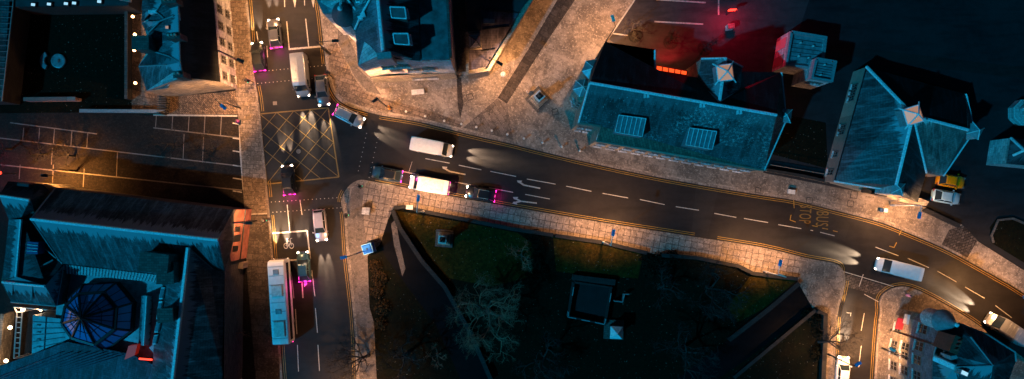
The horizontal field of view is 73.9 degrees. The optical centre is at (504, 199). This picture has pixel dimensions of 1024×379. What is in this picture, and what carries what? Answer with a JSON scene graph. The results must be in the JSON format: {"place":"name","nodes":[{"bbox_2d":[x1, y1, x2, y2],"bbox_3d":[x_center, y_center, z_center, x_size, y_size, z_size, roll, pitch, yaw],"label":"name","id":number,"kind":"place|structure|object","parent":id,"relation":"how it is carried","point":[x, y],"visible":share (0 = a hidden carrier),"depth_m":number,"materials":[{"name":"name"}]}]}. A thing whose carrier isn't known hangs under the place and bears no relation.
{"place":"outdoors","nodes":[
{"label":"outdoors","id":0,"kind":"place"},
{"bbox_2d":[0,13,130,112],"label":"yard paving","id":1,"kind":"structure","parent":0,"point":[90,49],"depth_m":94.93,"materials":[{"name":"asphalt"}]},
{"bbox_2d":[51,54,65,67],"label":"round planter","id":2,"kind":"object","parent":1,"relation":"on","point":[58,60],"visible":1,"depth_m":94.70,"materials":[{"name":"grey metal"}]},
{"bbox_2d":[0,89,255,378],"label":"yard","id":3,"kind":"structure","parent":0,"point":[125,132],"depth_m":94.94,"materials":[{"name":"asphalt"}]},
{"bbox_2d":[0,311,14,365],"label":"pavement","id":4,"kind":"structure","parent":3,"relation":"on","point":[6,321],"depth_m":93.69,"materials":[{"name":"stone"}]},
{"bbox_2d":[20,137,47,164],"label":"bare tree","id":5,"kind":"object","parent":3,"relation":"on","point":[38,156],"visible":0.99,"depth_m":92.70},
{"bbox_2d":[13,306,55,358],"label":"steel walkway","id":6,"kind":"structure","parent":3,"relation":"on","point":[19,342],"depth_m":91.95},
{"bbox_2d":[23,97,81,101],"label":"courtyard wall","id":7,"kind":"structure","parent":3,"relation":"on","point":[52,99],"depth_m":93.51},
{"bbox_2d":[41,139,75,170],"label":"bare tree","id":8,"kind":"object","parent":3,"relation":"on","point":[65,152],"visible":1,"depth_m":92.39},
{"bbox_2d":[0,341,152,378],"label":"ribbed shed","id":9,"kind":"structure","parent":3,"relation":"on","point":[69,360],"depth_m":89.90,"materials":[{"name":"metal"}]},
{"bbox_2d":[15,0,141,14],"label":"courtyard range","id":10,"kind":"structure","parent":3,"relation":"on","point":[59,7],"depth_m":91.50,"materials":[{"name":"stone"}]},
{"bbox_2d":[0,116,241,190],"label":"paving bands","id":11,"kind":"object","parent":3,"relation":"on","point":[120,152],"visible":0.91,"depth_m":94.93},
{"bbox_2d":[79,109,168,113],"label":"courtyard wall","id":12,"kind":"structure","parent":3,"relation":"on","point":[150,111],"depth_m":93.71,"materials":[{"name":"stone"}]},
{"bbox_2d":[124,11,131,99],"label":"courtyard wall","id":13,"kind":"structure","parent":3,"relation":"on","point":[127,55],"depth_m":93.65,"materials":[{"name":"stone"}]},
{"bbox_2d":[156,95,170,114],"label":"iron gate","id":14,"kind":"structure","parent":3,"relation":"on","point":[163,102],"depth_m":93.86,"materials":[{"name":"metal"}]},
{"bbox_2d":[144,123,191,166],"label":"bare tree","id":15,"kind":"object","parent":3,"relation":"on","point":[175,144],"visible":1,"depth_m":92.05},
{"bbox_2d":[132,0,236,97],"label":"stone tenement","id":16,"kind":"structure","parent":3,"relation":"on","point":[181,43],"depth_m":87.93,"materials":[{"name":"stone"}]},
{"bbox_2d":[153,114,242,192],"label":"paving bands","id":17,"kind":"object","parent":3,"relation":"on","point":[233,138],"visible":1,"depth_m":94.92,"materials":[{"name":"white paint"}]},
{"bbox_2d":[169,91,237,113],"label":"brick forecourt","id":18,"kind":"structure","parent":3,"relation":"on","point":[207,103],"depth_m":94.93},
{"bbox_2d":[187,131,220,162],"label":"bare tree","id":19,"kind":"object","parent":3,"relation":"on","point":[212,148],"visible":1,"depth_m":91.96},
{"bbox_2d":[132,14,169,113],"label":"yard paving","id":20,"kind":"structure","parent":0,"point":[142,98],"depth_m":94.93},
{"bbox_2d":[230,0,266,214],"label":"pavement","id":21,"kind":"structure","parent":0,"point":[254,195],"depth_m":94.88,"materials":[{"name":"stone"}]},
{"bbox_2d":[246,215,279,378],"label":"pavement","id":22,"kind":"structure","parent":0,"point":[265,351],"depth_m":94.88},
{"bbox_2d":[391,221,404,275],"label":"park path","id":23,"kind":"structure","parent":0,"point":[397,246],"depth_m":94.89,"materials":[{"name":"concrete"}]},
{"bbox_2d":[380,220,487,378],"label":"park path","id":24,"kind":"structure","parent":0,"point":[424,287],"depth_m":94.89,"materials":[{"name":"asphalt"}]},
{"bbox_2d":[570,284,608,321],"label":"floor","id":25,"kind":"structure","parent":0,"point":[589,302],"depth_m":94.89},
{"bbox_2d":[344,182,842,378],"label":"pavement","id":26,"kind":"structure","parent":0,"point":[381,201],"depth_m":94.88,"materials":[{"name":"stone"}]},
{"bbox_2d":[325,324,383,378],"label":"bare tree","id":27,"kind":"object","parent":26,"relation":"on","point":[352,356],"visible":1,"depth_m":91.16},
{"bbox_2d":[347,186,376,378],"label":"paving","id":28,"kind":"structure","parent":26,"relation":"on","point":[359,271],"depth_m":94.88,"materials":[{"name":"stone"}]},
{"bbox_2d":[394,205,553,236],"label":"park wall","id":29,"kind":"structure","parent":26,"relation":"on","point":[479,222],"depth_m":94.21,"materials":[{"name":"stone"}]},
{"bbox_2d":[555,234,647,254],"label":"park wall","id":30,"kind":"structure","parent":26,"relation":"on","point":[600,242],"depth_m":94.21,"materials":[{"name":"stone"}]},
{"bbox_2d":[661,253,797,280],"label":"park wall","id":31,"kind":"structure","parent":26,"relation":"on","point":[741,267],"depth_m":94.11,"materials":[{"name":"stone"}]},
{"bbox_2d":[799,260,842,378],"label":"paving","id":32,"kind":"structure","parent":26,"relation":"on","point":[822,284],"depth_m":94.88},
{"bbox_2d":[815,309,827,378],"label":"park wall","id":33,"kind":"structure","parent":26,"relation":"on","point":[823,358],"depth_m":94.01,"materials":[{"name":"stone"}]},
{"bbox_2d":[816,313,866,360],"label":"bare tree","id":34,"kind":"object","parent":26,"relation":"on","point":[843,350],"visible":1,"depth_m":91.74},
{"bbox_2d":[367,209,820,378],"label":"lawn","id":35,"kind":"structure","parent":0,"point":[542,304],"depth_m":94.90,"materials":[{"name":"green plant"}]},
{"bbox_2d":[368,259,391,330],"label":"shrub bed","id":36,"kind":"object","parent":35,"relation":"on","point":[377,292],"visible":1,"depth_m":94.51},
{"bbox_2d":[376,329,425,378],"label":"bare tree","id":37,"kind":"object","parent":35,"relation":"on","point":[406,354],"visible":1,"depth_m":91.04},
{"bbox_2d":[390,209,492,378],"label":"park wall","id":38,"kind":"structure","parent":35,"relation":"on","point":[435,276],"depth_m":94.01,"materials":[{"name":"stone"}]},
{"bbox_2d":[397,211,534,286],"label":"lawn","id":39,"kind":"structure","parent":35,"relation":"on","point":[472,253],"depth_m":94.89,"materials":[{"name":"plant"}]},
{"bbox_2d":[435,229,453,247],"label":"monument plinth","id":40,"kind":"structure","parent":39,"relation":"on","point":[444,238],"depth_m":94.25,"materials":[{"name":"stone"}]},
{"bbox_2d":[447,273,523,363],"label":"bare tree","id":41,"kind":"object","parent":35,"relation":"on","point":[487,310],"visible":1,"depth_m":89.22,"materials":[{"name":"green plant"}]},
{"bbox_2d":[507,240,531,270],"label":"bare tree","id":42,"kind":"object","parent":35,"relation":"on","point":[521,258],"visible":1,"depth_m":92.49,"materials":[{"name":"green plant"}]},
{"bbox_2d":[513,331,574,378],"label":"bare tree","id":43,"kind":"object","parent":35,"relation":"on","point":[543,353],"visible":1,"depth_m":90.89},
{"bbox_2d":[572,274,615,285],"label":"enclosure wall","id":44,"kind":"structure","parent":35,"relation":"on","point":[592,279],"depth_m":94.10,"materials":[{"name":"stone"}]},
{"bbox_2d":[567,281,628,325],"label":"walled enclosure","id":45,"kind":"object","parent":35,"relation":"on","point":[607,306],"visible":1,"depth_m":93.90,"materials":[{"name":"stone"}]},
{"bbox_2d":[603,319,623,339],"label":"pyramid monument","id":46,"kind":"object","parent":35,"relation":"on","point":[613,329],"visible":1,"depth_m":94.50,"materials":[{"name":"stone"}]},
{"bbox_2d":[638,250,681,279],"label":"shrub bed","id":47,"kind":"object","parent":35,"relation":"on","point":[653,259],"visible":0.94,"depth_m":94.49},
{"bbox_2d":[648,261,686,308],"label":"bare tree","id":48,"kind":"object","parent":35,"relation":"on","point":[663,284],"visible":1,"depth_m":91.66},
{"bbox_2d":[650,322,722,378],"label":"bare tree","id":49,"kind":"object","parent":35,"relation":"on","point":[682,350],"visible":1,"depth_m":89.45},
{"bbox_2d":[686,257,752,320],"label":"bare tree","id":50,"kind":"object","parent":35,"relation":"on","point":[708,287],"visible":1,"depth_m":90.43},
{"bbox_2d":[728,275,794,321],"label":"lawn","id":51,"kind":"structure","parent":35,"relation":"on","point":[765,291],"depth_m":94.89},
{"bbox_2d":[726,281,800,341],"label":"park wall","id":52,"kind":"structure","parent":35,"relation":"on","point":[788,291],"depth_m":94.11,"materials":[{"name":"stone"}]},
{"bbox_2d":[732,308,816,378],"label":"park wall","id":53,"kind":"structure","parent":35,"relation":"on","point":[768,348],"depth_m":94.11,"materials":[{"name":"stone"}]},
{"bbox_2d":[800,308,822,361],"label":"shrub bed","id":54,"kind":"object","parent":35,"relation":"on","point":[816,334],"visible":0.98,"depth_m":94.51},
{"bbox_2d":[553,237,642,277],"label":"lawn","id":55,"kind":"structure","parent":0,"point":[584,258],"depth_m":94.89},
{"bbox_2d":[248,0,1023,378],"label":"road","id":56,"kind":"structure","parent":0,"point":[856,252],"depth_m":95.00,"materials":[{"name":"asphalt"}]},
{"bbox_2d":[249,41,266,71],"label":"moving car","id":57,"kind":"object","parent":56,"relation":"on","point":[259,63],"visible":1,"depth_m":93.98,"materials":[{"name":"black paint"}]},
{"bbox_2d":[245,0,282,378],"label":"kerb","id":58,"kind":"structure","parent":56,"relation":"on","point":[263,161],"depth_m":94.86,"materials":[{"name":"stone"}]},
{"bbox_2d":[266,18,283,48],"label":"moving car","id":59,"kind":"object","parent":56,"relation":"on","point":[275,34],"visible":1,"depth_m":93.98,"materials":[{"name":"grey paint"}]},
{"bbox_2d":[267,258,294,344],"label":"bus","id":60,"kind":"object","parent":56,"relation":"on","point":[281,301],"visible":1,"depth_m":91.94,"materials":[{"name":"white paint"}]},
{"bbox_2d":[279,164,296,195],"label":"moving car","id":61,"kind":"object","parent":56,"relation":"on","point":[287,174],"visible":1,"depth_m":93.98,"materials":[{"name":"black paint"}]},
{"bbox_2d":[260,107,338,184],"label":"box junction marking","id":62,"kind":"object","parent":56,"relation":"on","point":[326,108],"visible":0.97,"depth_m":94.98,"materials":[{"name":"yellow paint"}]},
{"bbox_2d":[289,52,311,96],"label":"moving van","id":63,"kind":"object","parent":56,"relation":"on","point":[299,62],"visible":1,"depth_m":92.66,"materials":[{"name":"silver metal"}]},
{"bbox_2d":[295,251,311,281],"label":"moving car","id":64,"kind":"object","parent":56,"relation":"on","point":[304,267],"visible":1,"depth_m":93.98,"materials":[{"name":"blue paint"}]},
{"bbox_2d":[312,209,328,240],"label":"moving car","id":65,"kind":"object","parent":56,"relation":"on","point":[320,225],"visible":1,"depth_m":93.92,"materials":[{"name":"white metal"}]},
{"bbox_2d":[314,74,330,105],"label":"moving car","id":66,"kind":"object","parent":56,"relation":"on","point":[322,90],"visible":1,"depth_m":93.98,"materials":[{"name":"grey paint"}]},
{"bbox_2d":[328,174,364,201],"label":"road patch","id":67,"kind":"object","parent":56,"relation":"on","point":[344,185],"visible":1,"depth_m":95.00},
{"bbox_2d":[332,104,364,127],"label":"moving car","id":68,"kind":"object","parent":56,"relation":"on","point":[349,116],"visible":1,"depth_m":93.90,"materials":[{"name":"silver metal"}]},
{"bbox_2d":[371,165,402,182],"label":"queueing car","id":69,"kind":"object","parent":56,"relation":"on","point":[386,174],"visible":1,"depth_m":93.95,"materials":[{"name":"blue paint"}]},
{"bbox_2d":[293,0,539,297],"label":"arrow markings","id":70,"kind":"object","parent":56,"relation":"on","point":[515,198],"visible":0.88,"depth_m":94.99,"materials":[{"name":"white paint"}]},
{"bbox_2d":[409,173,450,194],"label":"waiting van","id":71,"kind":"object","parent":56,"relation":"on","point":[429,184],"visible":1,"depth_m":92.74,"materials":[{"name":"white paint"}]},
{"bbox_2d":[409,136,453,157],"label":"moving van","id":72,"kind":"object","parent":56,"relation":"on","point":[432,147],"visible":1,"depth_m":92.74,"materials":[{"name":"white paint"}]},
{"bbox_2d":[465,185,496,201],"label":"queueing car","id":73,"kind":"object","parent":56,"relation":"on","point":[480,193],"visible":1,"depth_m":93.95,"materials":[{"name":"black paint"}]},
{"bbox_2d":[341,180,844,378],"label":"kerb","id":74,"kind":"structure","parent":56,"relation":"on","point":[576,219],"depth_m":94.86,"materials":[{"name":"stone"}]},
{"bbox_2d":[256,0,1011,371],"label":"lane markings","id":75,"kind":"object","parent":56,"relation":"on","point":[526,194],"visible":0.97,"depth_m":94.99,"materials":[{"name":"white paint"}]},
{"bbox_2d":[249,0,1023,378],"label":"yellow lines","id":76,"kind":"object","parent":56,"relation":"on","point":[613,220],"visible":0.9,"depth_m":94.99,"materials":[{"name":"paint"}]},
{"bbox_2d":[319,6,1023,292],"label":"kerb","id":77,"kind":"structure","parent":56,"relation":"on","point":[711,185],"depth_m":94.86,"materials":[{"name":"stone"}]},
{"bbox_2d":[691,184,718,238],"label":"road patch","id":78,"kind":"object","parent":56,"relation":"on","point":[704,203],"visible":1,"depth_m":95.00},
{"bbox_2d":[789,201,849,239],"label":"road patch","id":79,"kind":"object","parent":56,"relation":"on","point":[839,224],"visible":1,"depth_m":95.00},
{"bbox_2d":[834,356,851,378],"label":"waiting car","id":80,"kind":"object","parent":56,"relation":"on","point":[842,370],"visible":0.8,"depth_m":93.99,"materials":[{"name":"white paint"}]},
{"bbox_2d":[841,287,880,312],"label":"road patch","id":81,"kind":"object","parent":56,"relation":"on","point":[857,298],"visible":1,"depth_m":95.00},
{"bbox_2d":[845,274,890,295],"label":"road patch","id":82,"kind":"object","parent":56,"relation":"on","point":[869,286],"visible":1,"depth_m":94.99,"materials":[{"name":"stone"}]},
{"bbox_2d":[874,257,924,280],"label":"moving van","id":83,"kind":"object","parent":56,"relation":"on","point":[901,269],"visible":1,"depth_m":92.65,"materials":[{"name":"white paint"}]},
{"bbox_2d":[874,286,1023,378],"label":"kerb","id":84,"kind":"structure","parent":56,"relation":"on","point":[880,316],"depth_m":94.86,"materials":[{"name":"stone"}]},
{"bbox_2d":[983,312,1023,346],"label":"moving van","id":85,"kind":"object","parent":56,"relation":"on","point":[1010,330],"visible":1,"depth_m":92.80,"materials":[{"name":"silver metal"}]},
{"bbox_2d":[322,0,1023,289],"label":"pavement","id":86,"kind":"structure","parent":0,"point":[579,36],"depth_m":94.88,"materials":[{"name":"stone"}]},
{"bbox_2d":[338,29,380,94],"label":"paving","id":87,"kind":"structure","parent":86,"relation":"on","point":[348,50],"depth_m":94.88,"materials":[{"name":"stone"}]},
{"bbox_2d":[317,0,456,82],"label":"corner tenement","id":88,"kind":"structure","parent":86,"relation":"on","point":[402,40],"depth_m":82.47,"materials":[{"name":"grey stone"}]},
{"bbox_2d":[328,43,462,127],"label":"paving","id":89,"kind":"structure","parent":86,"relation":"on","point":[348,88],"depth_m":94.88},
{"bbox_2d":[457,77,462,116],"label":"paving","id":90,"kind":"structure","parent":86,"relation":"on","point":[459,94],"depth_m":94.88,"materials":[{"name":"stone"}]},
{"bbox_2d":[464,99,512,139],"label":"paving","id":91,"kind":"structure","parent":86,"relation":"on","point":[494,116],"depth_m":94.88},
{"bbox_2d":[465,0,533,79],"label":"wing","id":92,"kind":"structure","parent":86,"relation":"on","point":[493,26],"depth_m":90.85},
{"bbox_2d":[498,0,573,102],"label":"paving","id":93,"kind":"structure","parent":86,"relation":"on","point":[559,10],"depth_m":94.88,"materials":[{"name":"stone"}]},
{"bbox_2d":[525,86,551,112],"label":"monument plinth","id":94,"kind":"structure","parent":86,"relation":"on","point":[538,99],"depth_m":94.23,"materials":[{"name":"stone"}]},
{"bbox_2d":[568,42,792,173],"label":"slate roofed hall","id":95,"kind":"structure","parent":86,"relation":"on","point":[724,113],"depth_m":84.39,"materials":[{"name":"stone"}]},
{"bbox_2d":[656,65,687,75],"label":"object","id":96,"kind":"object","parent":95,"relation":"attached to","point":[666,69],"visible":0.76,"depth_m":91.80,"materials":[{"name":"orange"}]},
{"bbox_2d":[566,130,956,242],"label":"paving","id":97,"kind":"structure","parent":86,"relation":"on","point":[930,226],"depth_m":94.88,"materials":[{"name":"stone"}]},
{"bbox_2d":[765,169,829,182],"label":"pavement wall","id":98,"kind":"structure","parent":86,"relation":"on","point":[796,175],"depth_m":94.11,"materials":[{"name":"stone"}]},
{"bbox_2d":[823,65,983,205],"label":"hipped hall","id":99,"kind":"structure","parent":86,"relation":"on","point":[899,138],"depth_m":89.35,"materials":[{"name":"stone"}]},
{"bbox_2d":[922,208,960,226],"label":"pavement wall","id":100,"kind":"structure","parent":86,"relation":"on","point":[940,217],"depth_m":94.01,"materials":[{"name":"stone"}]},
{"bbox_2d":[942,225,977,257],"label":"paving","id":101,"kind":"structure","parent":86,"relation":"on","point":[962,240],"depth_m":94.87,"materials":[{"name":"stone"}]},
{"bbox_2d":[609,0,808,71],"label":"car park","id":102,"kind":"structure","parent":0,"point":[748,42],"depth_m":94.87,"materials":[{"name":"asphalt"}]},
{"bbox_2d":[612,0,718,35],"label":"parking lines","id":103,"kind":"object","parent":102,"relation":"on","point":[664,21],"visible":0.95,"depth_m":94.87,"materials":[{"name":"white paint"}]},
{"bbox_2d":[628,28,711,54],"bbox_3d":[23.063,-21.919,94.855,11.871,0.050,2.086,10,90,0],"label":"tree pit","id":104,"kind":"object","parent":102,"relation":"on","point":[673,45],"visible":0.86,"depth_m":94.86,"materials":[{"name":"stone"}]},
{"bbox_2d":[677,286,811,378],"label":"park path","id":105,"kind":"structure","parent":0,"point":[776,321],"depth_m":94.89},
{"bbox_2d":[773,116,827,167],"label":"back yard","id":106,"kind":"structure","parent":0,"point":[804,140],"depth_m":94.87,"materials":[{"name":"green plant"}]},
{"bbox_2d":[763,0,1023,268],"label":"back yard","id":107,"kind":"structure","parent":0,"point":[988,31],"depth_m":94.87,"materials":[{"name":"asphalt"}]},
{"bbox_2d":[772,30,826,73],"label":"roof tower","id":108,"kind":"structure","parent":107,"relation":"on","point":[796,52],"depth_m":90.78,"materials":[{"name":"grey stone"}]},
{"bbox_2d":[791,57,836,88],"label":"roof tower","id":109,"kind":"structure","parent":107,"relation":"on","point":[818,72],"depth_m":88.98,"materials":[{"name":"grey stone"}]},
{"bbox_2d":[930,189,960,205],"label":"parked car","id":110,"kind":"object","parent":107,"relation":"on","point":[951,198],"visible":1,"depth_m":93.86,"materials":[{"name":"white paint"}]},
{"bbox_2d":[935,174,965,189],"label":"parked car","id":111,"kind":"object","parent":107,"relation":"on","point":[956,182],"visible":0.78,"depth_m":93.86,"materials":[{"name":"yellow paint"}]},
{"bbox_2d":[986,137,1023,168],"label":"gabled house","id":112,"kind":"structure","parent":107,"relation":"on","point":[1008,152],"depth_m":91.64,"materials":[{"name":"tile"}]},
{"bbox_2d":[1008,100,1023,125],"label":"round monument","id":113,"kind":"object","parent":107,"relation":"on","point":[1015,113],"visible":1,"depth_m":93.77,"materials":[{"name":"grey stone"}]},
{"bbox_2d":[877,289,1023,378],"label":"pavement","id":114,"kind":"structure","parent":0,"point":[894,302],"depth_m":94.88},
{"bbox_2d":[888,308,1016,378],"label":"turreted block","id":115,"kind":"structure","parent":114,"relation":"on","point":[930,343],"depth_m":84.56,"materials":[{"name":"stone"}]},
{"bbox_2d":[990,219,1023,261],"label":"lawn","id":116,"kind":"structure","parent":0,"point":[1008,236],"depth_m":94.84,"materials":[{"name":"green plant"}]},
{"label":"ground","id":117,"kind":"structure","parent":0,"visible":0},
{"bbox_2d":[0,0,30,104],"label":"slate hall","id":118,"kind":"structure","parent":117,"relation":"on","point":[14,25],"depth_m":92.41,"materials":[{"name":"stone"}]},
{"bbox_2d":[0,181,251,378],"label":"courtyard school","id":119,"kind":"object","parent":117,"relation":"on","point":[159,281],"visible":1,"depth_m":87.29,"materials":[{"name":"stone"}]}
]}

